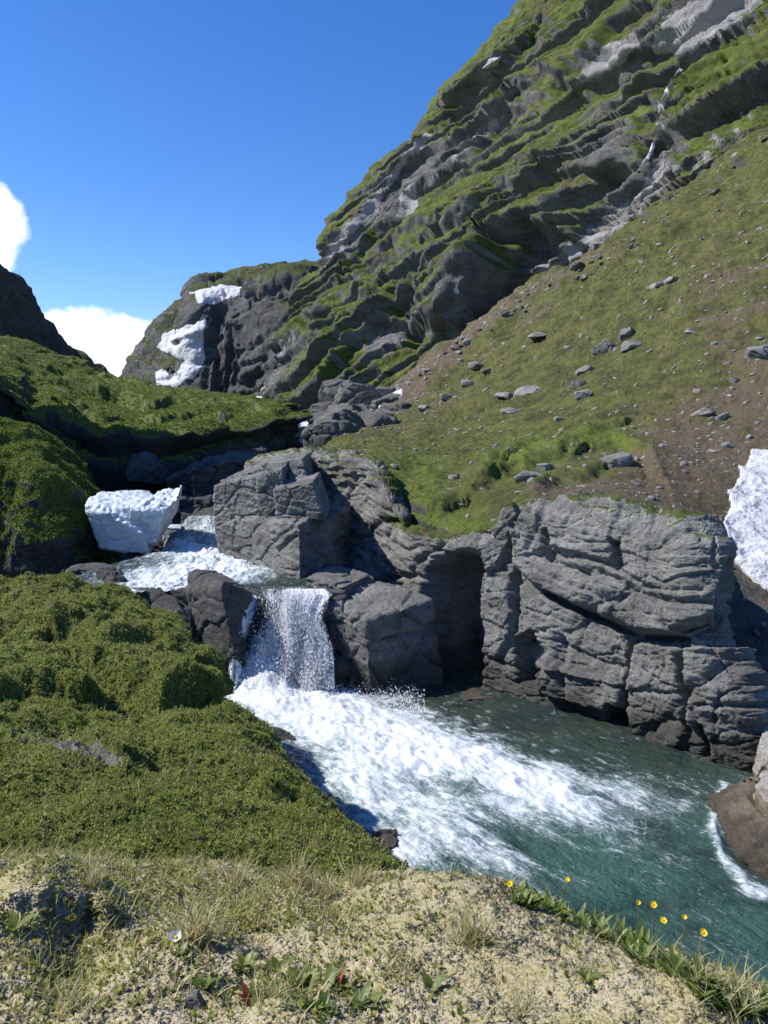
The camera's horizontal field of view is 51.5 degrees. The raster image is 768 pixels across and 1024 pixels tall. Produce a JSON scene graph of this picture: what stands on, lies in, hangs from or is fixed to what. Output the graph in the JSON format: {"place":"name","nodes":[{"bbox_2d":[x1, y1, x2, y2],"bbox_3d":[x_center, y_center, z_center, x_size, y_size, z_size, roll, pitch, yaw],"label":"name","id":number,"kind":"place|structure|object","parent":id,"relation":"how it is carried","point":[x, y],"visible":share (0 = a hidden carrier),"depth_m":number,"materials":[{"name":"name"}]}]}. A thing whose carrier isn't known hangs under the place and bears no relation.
{"place":"outdoors","nodes":[
{"label":"outdoors","id":0,"kind":"place"},
{"bbox_2d":[0,264,109,372],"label":"hill","id":1,"kind":"structure","parent":0,"point":[22,315],"depth_m":86.98,"materials":[{"name":"stone"}]},
{"bbox_2d":[0,417,119,578],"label":"hill","id":2,"kind":"structure","parent":0,"point":[58,552],"depth_m":16.68,"materials":[{"name":"green plant"}]},
{"bbox_2d":[85,485,182,553],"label":"ice block","id":3,"kind":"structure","parent":2,"relation":"on","point":[132,521],"depth_m":16.77,"materials":[{"name":"ice"}]},
{"bbox_2d":[0,335,312,511],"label":"hill","id":4,"kind":"structure","parent":0,"point":[108,476],"depth_m":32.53,"materials":[{"name":"green plant"}]},
{"bbox_2d":[77,515,316,594],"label":"stream water","id":5,"kind":"structure","parent":0,"point":[192,545],"depth_m":14.81,"materials":[{"name":"liquid"}]},
{"bbox_2d":[0,570,407,878],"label":"grassy bank","id":6,"kind":"structure","parent":0,"point":[97,751],"depth_m":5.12,"materials":[{"name":"plant"}]},
{"bbox_2d":[0,569,408,877],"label":"ground cover","id":7,"kind":"object","parent":6,"relation":"on","point":[235,798],"visible":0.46,"depth_m":4.65,"materials":[{"name":"green plant"}]},
{"bbox_2d":[116,420,307,561],"bbox_3d":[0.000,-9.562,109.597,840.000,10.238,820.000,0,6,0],"label":"ground","id":8,"kind":"structure","parent":0,"point":[176,519],"depth_m":20.04,"materials":[{"name":"stone"}]},
{"bbox_2d":[65,562,108,575],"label":"boulder","id":9,"kind":"object","parent":8,"relation":"on","point":[78,569],"visible":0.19,"depth_m":14.89,"materials":[{"name":"stone"}]},
{"bbox_2d":[95,566,127,583],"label":"boulder","id":10,"kind":"object","parent":8,"relation":"on","point":[113,574],"visible":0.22,"depth_m":13.38,"materials":[{"name":"stone"}]},
{"bbox_2d":[126,452,170,485],"bbox_3d":[-7.393,-1.368,24.945,1.408,1.037,1.232,0,6,0],"label":"boulder","id":11,"kind":"object","parent":8,"relation":"on","point":[146,467],"visible":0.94,"depth_m":24.51,"materials":[{"name":"stone"}]},
{"bbox_2d":[146,587,195,642],"bbox_3d":[-3.483,1.824,12.942,0.816,1.196,1.873,-5,8,-42],"label":"boulder","id":12,"kind":"object","parent":8,"relation":"on","point":[163,600],"visible":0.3,"depth_m":12.54,"materials":[{"name":"stone"}]},
{"bbox_2d":[162,524,180,546],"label":"boulder","id":13,"kind":"structure","parent":8,"relation":"on","point":[171,531],"depth_m":18.47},
{"bbox_2d":[44,575,348,656],"bbox_3d":[-3.546,2.217,13.560,5.994,2.102,2.545,0,6,0],"label":"rock step","id":14,"kind":"object","parent":8,"relation":"on","point":[337,595],"visible":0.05,"depth_m":12.79,"materials":[{"name":"stone"}]},
{"bbox_2d":[229,589,334,691],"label":"waterfall","id":15,"kind":"structure","parent":14,"relation":"on","point":[235,664],"depth_m":12.20,"materials":[{"name":"grey liquid"}]},
{"bbox_2d":[165,447,266,524],"bbox_3d":[-5.095,-0.368,23.293,2.650,2.959,7.330,0,6,0],"label":"rock outcrop","id":16,"kind":"object","parent":8,"relation":"on","point":[197,481],"visible":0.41,"depth_m":22.78,"materials":[{"name":"stone"}]},
{"bbox_2d":[186,569,253,672],"bbox_3d":[-2.668,1.752,12.668,0.816,1.592,1.705,-5,8,-41],"label":"boulder","id":17,"kind":"object","parent":8,"relation":"on","point":[219,604],"visible":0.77,"depth_m":12.20,"materials":[{"name":"stone"}]},
{"bbox_2d":[212,451,351,578],"bbox_3d":[-2.035,0.001,16.372,3.047,2.410,5.817,0,6,0],"label":"rock outcrop","id":18,"kind":"object","parent":8,"relation":"on","point":[282,514],"visible":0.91,"depth_m":15.28,"materials":[{"name":"stone"}]},
{"bbox_2d":[306,563,443,694],"bbox_3d":[-0.517,1.988,13.332,1.686,1.862,2.989,-4,7,-36],"label":"rock ledge","id":19,"kind":"object","parent":8,"relation":"on","point":[380,633],"visible":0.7,"depth_m":12.49,"materials":[{"name":"stone"}]},
{"bbox_2d":[119,259,320,395],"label":"hill","id":20,"kind":"structure","parent":0,"point":[239,331],"depth_m":143.68,"materials":[{"name":"stone"}]},
{"bbox_2d":[155,320,206,386],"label":"snow patch","id":21,"kind":"object","parent":20,"relation":"on","point":[188,348],"visible":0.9,"depth_m":143.59,"materials":[{"name":"snow"}]},
{"bbox_2d":[189,284,241,305],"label":"snow patch","id":22,"kind":"object","parent":20,"relation":"on","point":[219,293],"visible":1,"depth_m":146.30,"materials":[{"name":"snow"}]},
{"bbox_2d":[0,0,518,397],"label":"sky","id":23,"kind":"structure","parent":0,"point":[147,147],"materials":[{"name":"blue"}]},
{"bbox_2d":[0,852,767,1023],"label":"lichen ground","id":24,"kind":"structure","parent":0,"point":[283,1012],"depth_m":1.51,"materials":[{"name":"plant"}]},
{"bbox_2d":[0,910,38,930],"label":"plant","id":25,"kind":"object","parent":24,"relation":"on","point":[14,921],"visible":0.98,"depth_m":1.56,"materials":[{"name":"green plant"}]},
{"bbox_2d":[27,955,113,1023],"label":"grass tuft","id":26,"kind":"object","parent":24,"relation":"on","point":[65,1008],"visible":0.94,"depth_m":1.25,"materials":[{"name":"plant"}]},
{"bbox_2d":[69,856,108,891],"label":"grass tuft","id":27,"kind":"object","parent":24,"relation":"on","point":[92,876],"visible":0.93,"depth_m":1.76,"materials":[{"name":"plant"}]},
{"bbox_2d":[165,930,184,949],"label":"flower","id":28,"kind":"object","parent":24,"relation":"on","point":[174,935],"visible":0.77,"depth_m":1.48,"materials":[{"name":"white plant"}]},
{"bbox_2d":[146,895,237,956],"bbox_3d":[-0.354,0.781,1.522,0.202,0.128,0.218,0,6,0],"label":"grass tuft","id":29,"kind":"object","parent":24,"relation":"on","point":[197,930],"visible":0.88,"depth_m":1.51,"materials":[{"name":"plant"}]},
{"bbox_2d":[183,989,204,1010],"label":"stone","id":30,"kind":"object","parent":24,"relation":"on","point":[196,1000],"visible":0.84,"depth_m":1.28,"materials":[{"name":"stone"}]},
{"bbox_2d":[189,974,216,988],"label":"plant","id":31,"kind":"object","parent":24,"relation":"on","point":[199,981],"visible":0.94,"depth_m":1.35,"materials":[{"name":"green plant"}]},
{"bbox_2d":[211,850,263,886],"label":"grass tuft","id":32,"kind":"object","parent":24,"relation":"on","point":[238,876],"visible":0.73,"depth_m":2.20,"materials":[{"name":"plant"}]},
{"bbox_2d":[231,951,257,971],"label":"plant","id":33,"kind":"object","parent":24,"relation":"on","point":[247,959],"visible":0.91,"depth_m":1.43,"materials":[{"name":"green plant"}]},
{"bbox_2d":[239,981,282,1007],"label":"plant","id":34,"kind":"object","parent":24,"relation":"on","point":[246,991],"visible":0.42,"depth_m":1.27,"materials":[{"name":"red plant"}]},
{"bbox_2d":[239,956,295,1004],"bbox_3d":[-0.182,0.734,1.251,0.111,0.078,0.108,0,6,0],"label":"grass tuft","id":35,"kind":"object","parent":24,"relation":"on","point":[266,989],"visible":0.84,"depth_m":1.26,"materials":[{"name":"plant"}]},
{"bbox_2d":[266,955,295,970],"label":"plant","id":36,"kind":"object","parent":24,"relation":"on","point":[275,960],"visible":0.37,"depth_m":1.43,"materials":[{"name":"green plant"}]},
{"bbox_2d":[263,846,325,887],"bbox_3d":[-0.253,0.982,2.198,0.196,0.106,0.199,0,6,0],"label":"grass tuft","id":37,"kind":"object","parent":24,"relation":"on","point":[298,877],"visible":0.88,"depth_m":2.20,"materials":[{"name":"plant"}]},
{"bbox_2d":[272,960,319,986],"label":"plant","id":38,"kind":"object","parent":24,"relation":"on","point":[312,973],"visible":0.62,"depth_m":1.36,"materials":[{"name":"green plant"}]},
{"bbox_2d":[302,989,335,1009],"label":"plant","id":39,"kind":"object","parent":24,"relation":"on","point":[322,996],"visible":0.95,"depth_m":1.22,"materials":[{"name":"green plant"}]},
{"bbox_2d":[298,867,352,901],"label":"grass tuft","id":40,"kind":"object","parent":24,"relation":"on","point":[325,895],"visible":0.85,"depth_m":2.12,"materials":[{"name":"plant"}]},
{"bbox_2d":[310,962,352,993],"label":"plant","id":41,"kind":"object","parent":24,"relation":"on","point":[341,976],"visible":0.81,"depth_m":1.30,"materials":[{"name":"green plant"}]},
{"bbox_2d":[328,850,390,887],"bbox_3d":[-0.068,1.039,2.219,0.179,0.166,0.195,0,6,0],"label":"grass tuft","id":42,"kind":"object","parent":24,"relation":"on","point":[362,879],"visible":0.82,"depth_m":2.23,"materials":[{"name":"plant"}]},
{"bbox_2d":[347,981,381,1011],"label":"plant","id":43,"kind":"object","parent":24,"relation":"on","point":[359,1000],"visible":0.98,"depth_m":1.25,"materials":[{"name":"green plant"}]},
{"bbox_2d":[0,850,766,1023],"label":"ground cover","id":44,"kind":"object","parent":24,"relation":"on","point":[101,1002],"visible":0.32,"depth_m":1.61,"materials":[{"name":"green plant"}]},
{"bbox_2d":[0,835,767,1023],"bbox_3d":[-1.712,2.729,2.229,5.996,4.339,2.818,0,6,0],"label":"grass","id":45,"kind":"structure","parent":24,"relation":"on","point":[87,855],"depth_m":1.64,"materials":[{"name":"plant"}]},
{"bbox_2d":[362,933,433,985],"bbox_3d":[0.029,0.757,1.333,0.135,0.067,0.106,0,6,0],"label":"grass tuft","id":46,"kind":"object","parent":24,"relation":"on","point":[401,967],"visible":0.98,"depth_m":1.35,"materials":[{"name":"plant"}]},
{"bbox_2d":[422,971,445,995],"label":"plant","id":47,"kind":"object","parent":24,"relation":"on","point":[434,985],"visible":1,"depth_m":1.30,"materials":[{"name":"green plant"}]},
{"bbox_2d":[427,889,524,967],"bbox_3d":[0.163,0.770,1.466,0.188,0.126,0.153,5,8,41],"label":"grass tuft","id":48,"kind":"object","parent":24,"relation":"on","point":[465,925],"visible":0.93,"depth_m":1.47,"materials":[{"name":"plant"}]},
{"bbox_2d":[476,967,548,1019],"bbox_3d":[0.193,0.744,1.208,0.110,0.096,0.113,5,8,42],"label":"grass tuft","id":49,"kind":"object","parent":24,"relation":"on","point":[519,1000],"visible":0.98,"depth_m":1.20,"materials":[{"name":"plant"}]},
{"bbox_2d":[506,888,539,907],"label":"plant","id":50,"kind":"object","parent":24,"relation":"on","point":[524,896],"visible":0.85,"depth_m":1.73,"materials":[{"name":"green plant"}]},
{"bbox_2d":[517,887,545,909],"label":"plant","id":51,"kind":"object","parent":24,"relation":"on","point":[539,903],"visible":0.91,"depth_m":1.74,"materials":[{"name":"green plant"}]},
{"bbox_2d":[544,899,567,916],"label":"plant","id":52,"kind":"object","parent":24,"relation":"on","point":[562,907],"visible":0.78,"depth_m":1.75,"materials":[{"name":"green plant"}]},
{"bbox_2d":[547,903,572,922],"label":"plant","id":53,"kind":"object","parent":24,"relation":"on","point":[564,918],"visible":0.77,"depth_m":1.73,"materials":[{"name":"green plant"}]},
{"bbox_2d":[569,908,590,925],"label":"plant","id":54,"kind":"object","parent":24,"relation":"on","point":[574,916],"visible":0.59,"depth_m":1.80,"materials":[{"name":"green plant"}]},
{"bbox_2d":[556,948,608,982],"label":"grass tuft","id":55,"kind":"object","parent":24,"relation":"on","point":[592,968],"visible":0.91,"depth_m":1.28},
{"bbox_2d":[576,968,603,981],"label":"plant","id":56,"kind":"object","parent":24,"relation":"on","point":[587,975],"visible":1,"depth_m":1.26,"materials":[{"name":"green plant"}]},
{"bbox_2d":[580,913,602,931],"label":"plant","id":57,"kind":"object","parent":24,"relation":"on","point":[592,923],"visible":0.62,"depth_m":1.74,"materials":[{"name":"green plant"}]},
{"bbox_2d":[574,900,612,926],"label":"plant","id":58,"kind":"object","parent":24,"relation":"on","point":[594,914],"visible":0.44,"depth_m":1.85,"materials":[{"name":"green plant"}]},
{"bbox_2d":[588,909,627,941],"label":"grass tuft","id":59,"kind":"object","parent":24,"relation":"on","point":[601,927],"visible":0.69,"depth_m":1.71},
{"bbox_2d":[611,924,638,948],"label":"plant","id":60,"kind":"object","parent":24,"relation":"on","point":[620,932],"visible":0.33,"depth_m":1.63,"materials":[{"name":"green plant"}]},
{"bbox_2d":[618,935,655,954],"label":"plant","id":61,"kind":"object","parent":24,"relation":"on","point":[633,944],"visible":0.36,"depth_m":1.47,"materials":[{"name":"green plant"}]},
{"bbox_2d":[616,937,659,966],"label":"plant","id":62,"kind":"object","parent":24,"relation":"on","point":[643,950],"visible":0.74,"depth_m":1.42,"materials":[{"name":"green plant"}]},
{"bbox_2d":[630,917,652,945],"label":"plant","id":63,"kind":"object","parent":24,"relation":"on","point":[643,935],"visible":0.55,"depth_m":1.55,"materials":[{"name":"green plant"}]},
{"bbox_2d":[627,935,686,967],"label":"grass tuft","id":64,"kind":"object","parent":24,"relation":"on","point":[652,953],"visible":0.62,"depth_m":1.39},
{"bbox_2d":[641,948,684,973],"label":"plant","id":65,"kind":"object","parent":24,"relation":"on","point":[655,963],"visible":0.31,"depth_m":1.38,"materials":[{"name":"green plant"}]},
{"bbox_2d":[659,953,689,979],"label":"plant","id":66,"kind":"object","parent":24,"relation":"on","point":[669,970],"visible":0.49,"depth_m":1.25,"materials":[{"name":"green plant"}]},
{"bbox_2d":[658,943,709,975],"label":"plant","id":67,"kind":"object","parent":24,"relation":"on","point":[681,962],"visible":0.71,"depth_m":1.25,"materials":[{"name":"green plant"}]},
{"bbox_2d":[656,945,722,1006],"bbox_3d":[0.466,0.686,1.182,0.098,0.064,0.138,0,6,0],"label":"grass tuft","id":68,"kind":"object","parent":24,"relation":"on","point":[695,972],"visible":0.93,"depth_m":1.19,"materials":[{"name":"plant"}]},
{"bbox_2d":[680,967,722,998],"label":"plant","id":69,"kind":"object","parent":24,"relation":"on","point":[687,975],"visible":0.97,"depth_m":1.18,"materials":[{"name":"green plant"}]},
{"bbox_2d":[686,951,733,992],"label":"plant","id":70,"kind":"object","parent":24,"relation":"on","point":[695,959],"visible":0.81,"depth_m":1.21,"materials":[{"name":"green plant"}]},
{"bbox_2d":[699,970,736,1012],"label":"plant","id":71,"kind":"object","parent":24,"relation":"on","point":[722,1002],"visible":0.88,"depth_m":1.17,"materials":[{"name":"green plant"}]},
{"bbox_2d":[672,948,767,1023],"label":"grass tuft","id":72,"kind":"object","parent":24,"relation":"on","point":[740,986],"visible":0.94,"depth_m":1.16,"materials":[{"name":"plant"}]},
{"bbox_2d":[724,987,765,1018],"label":"plant","id":73,"kind":"object","parent":24,"relation":"on","point":[749,1014],"visible":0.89,"depth_m":1.15,"materials":[{"name":"green plant"}]},
{"bbox_2d":[745,974,767,1015],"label":"plant","id":74,"kind":"object","parent":24,"relation":"on","point":[765,1009],"visible":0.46,"depth_m":1.18,"materials":[{"name":"green plant"}]},
{"bbox_2d":[226,629,767,984],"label":"pool water","id":75,"kind":"structure","parent":0,"point":[613,817],"depth_m":8.67,"materials":[{"name":"liquid"}]},
{"bbox_2d":[270,726,295,740],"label":"boulder","id":76,"kind":"object","parent":75,"relation":"on","point":[282,734],"visible":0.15,"depth_m":10.35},
{"bbox_2d":[235,585,424,724],"bbox_3d":[-1.199,2.112,12.079,4.454,1.791,1.721,3,7,28],"label":"water spray","id":77,"kind":"object","parent":75,"relation":"on","point":[290,669],"visible":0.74,"depth_m":12.08,"materials":[{"name":"white"}]},
{"bbox_2d":[329,653,351,688],"bbox_3d":[-0.779,2.655,12.436,0.563,0.917,0.536,-2,6,-23],"label":"boulder","id":78,"kind":"object","parent":75,"relation":"on","point":[342,667],"visible":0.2,"depth_m":12.22,"materials":[{"name":"stone"}]},
{"bbox_2d":[371,829,398,853],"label":"boulder","id":79,"kind":"object","parent":75,"relation":"on","point":[389,837],"visible":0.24,"depth_m":7.66,"materials":[{"name":"stone"}]},
{"bbox_2d":[393,683,431,693],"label":"boulder","id":80,"kind":"object","parent":75,"relation":"on","point":[420,688],"visible":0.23,"depth_m":12.27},
{"bbox_2d":[459,687,501,701],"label":"boulder","id":81,"kind":"object","parent":75,"relation":"on","point":[471,694],"visible":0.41,"depth_m":11.96,"materials":[{"name":"stone"}]},
{"bbox_2d":[706,776,767,880],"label":"boulder","id":82,"kind":"object","parent":75,"relation":"on","point":[740,811],"visible":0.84,"depth_m":7.80,"materials":[{"name":"stone"}]},
{"bbox_2d":[752,726,767,778],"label":"boulder","id":83,"kind":"object","parent":75,"relation":"on","point":[760,768],"visible":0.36,"depth_m":9.24,"materials":[{"name":"stone"}]},
{"bbox_2d":[753,775,767,815],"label":"boulder","id":84,"kind":"object","parent":75,"relation":"on","point":[762,786],"visible":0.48,"depth_m":7.97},
{"bbox_2d":[244,446,767,772],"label":"rock cliff","id":85,"kind":"structure","parent":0,"point":[601,606],"depth_m":11.26,"materials":[{"name":"stone"}]},
{"bbox_2d":[260,0,767,413],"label":"mountain","id":86,"kind":"structure","parent":0,"point":[479,193],"depth_m":86.97,"materials":[{"name":"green stone"}]},
{"bbox_2d":[482,56,500,68],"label":"snow patch","id":87,"kind":"object","parent":86,"relation":"on","point":[493,62],"visible":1,"depth_m":103.78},
{"bbox_2d":[319,126,767,671],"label":"hillside","id":88,"kind":"structure","parent":0,"point":[493,466],"depth_m":28.59,"materials":[{"name":"green plant"}]},
{"bbox_2d":[308,401,337,424],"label":"boulder","id":89,"kind":"object","parent":88,"relation":"on","point":[316,409],"visible":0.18,"depth_m":49.11,"materials":[{"name":"stone"}]},
{"bbox_2d":[301,419,358,447],"bbox_3d":[-2.326,-3.168,34.837,2.636,1.808,2.323,0,6,0],"label":"boulder","id":90,"kind":"object","parent":88,"relation":"on","point":[321,432],"visible":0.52,"depth_m":34.00,"materials":[{"name":"stone"}]},
{"bbox_2d":[318,378,353,402],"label":"boulder","id":91,"kind":"object","parent":88,"relation":"on","point":[327,392],"visible":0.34,"depth_m":58.27,"materials":[{"name":"stone"}]},
{"bbox_2d":[313,408,366,428],"bbox_3d":[-1.803,-3.891,37.906,2.904,2.096,3.928,3,7,27],"label":"boulder","id":92,"kind":"object","parent":88,"relation":"on","point":[340,414],"visible":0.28,"depth_m":37.15,"materials":[{"name":"stone"}]},
{"bbox_2d":[327,403,362,411],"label":"boulder","id":93,"kind":"object","parent":88,"relation":"on","point":[349,406],"visible":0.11,"depth_m":43.50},
{"bbox_2d":[334,383,376,405],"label":"boulder","id":94,"kind":"object","parent":88,"relation":"on","point":[355,393],"visible":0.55,"depth_m":50.63,"materials":[{"name":"stone"}]},
{"bbox_2d":[351,410,397,426],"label":"boulder","id":95,"kind":"object","parent":88,"relation":"on","point":[374,418],"visible":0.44,"depth_m":38.22,"materials":[{"name":"stone"}]},
{"bbox_2d":[375,387,395,398],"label":"boulder","id":96,"kind":"object","parent":88,"relation":"on","point":[382,392],"visible":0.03,"depth_m":52.40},
{"bbox_2d":[370,393,406,409],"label":"boulder","id":97,"kind":"object","parent":88,"relation":"on","point":[388,398],"visible":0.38,"depth_m":46.57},
{"bbox_2d":[376,401,410,413],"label":"boulder","id":98,"kind":"object","parent":88,"relation":"on","point":[394,408],"visible":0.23,"depth_m":42.96,"materials":[{"name":"stone"}]},
{"bbox_2d":[514,385,540,396],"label":"stone","id":99,"kind":"object","parent":88,"relation":"on","point":[526,389],"visible":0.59,"depth_m":32.53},
{"bbox_2d":[514,471,542,482],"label":"stone","id":100,"kind":"object","parent":88,"relation":"on","point":[523,476],"visible":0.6,"depth_m":16.06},
{"bbox_2d":[536,463,553,470],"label":"stone","id":101,"kind":"object","parent":88,"relation":"on","point":[544,466],"visible":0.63,"depth_m":17.11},
{"bbox_2d":[330,135,767,642],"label":"gravel","id":102,"kind":"structure","parent":88,"relation":"on","point":[683,462],"depth_m":24.83,"materials":[{"name":"stone"}]},
{"bbox_2d":[723,449,767,590],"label":"snow patch","id":103,"kind":"object","parent":102,"relation":"on","point":[745,521],"visible":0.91,"depth_m":14.37,"materials":[{"name":"snow"}]},
{"bbox_2d":[574,389,592,399],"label":"stone","id":104,"kind":"object","parent":88,"relation":"on","point":[581,394],"visible":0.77,"depth_m":26.14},
{"bbox_2d":[591,339,615,354],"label":"stone","id":105,"kind":"object","parent":88,"relation":"on","point":[606,346],"visible":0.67,"depth_m":33.50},
{"bbox_2d":[599,453,633,468],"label":"stone","id":106,"kind":"object","parent":88,"relation":"on","point":[619,460],"visible":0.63,"depth_m":16.91,"materials":[{"name":"stone"}]},
{"bbox_2d":[618,327,633,340],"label":"stone","id":107,"kind":"object","parent":88,"relation":"on","point":[625,333],"visible":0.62,"depth_m":33.63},
{"bbox_2d":[620,340,641,352],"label":"stone","id":108,"kind":"object","parent":88,"relation":"on","point":[625,346],"visible":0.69,"depth_m":31.24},
{"bbox_2d":[690,406,715,416],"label":"stone","id":109,"kind":"object","parent":88,"relation":"on","point":[707,411],"visible":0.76,"depth_m":21.41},
{"bbox_2d":[743,344,767,359],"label":"stone","id":110,"kind":"object","parent":88,"relation":"on","point":[757,352],"visible":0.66,"depth_m":24.10,"materials":[{"name":"stone"}]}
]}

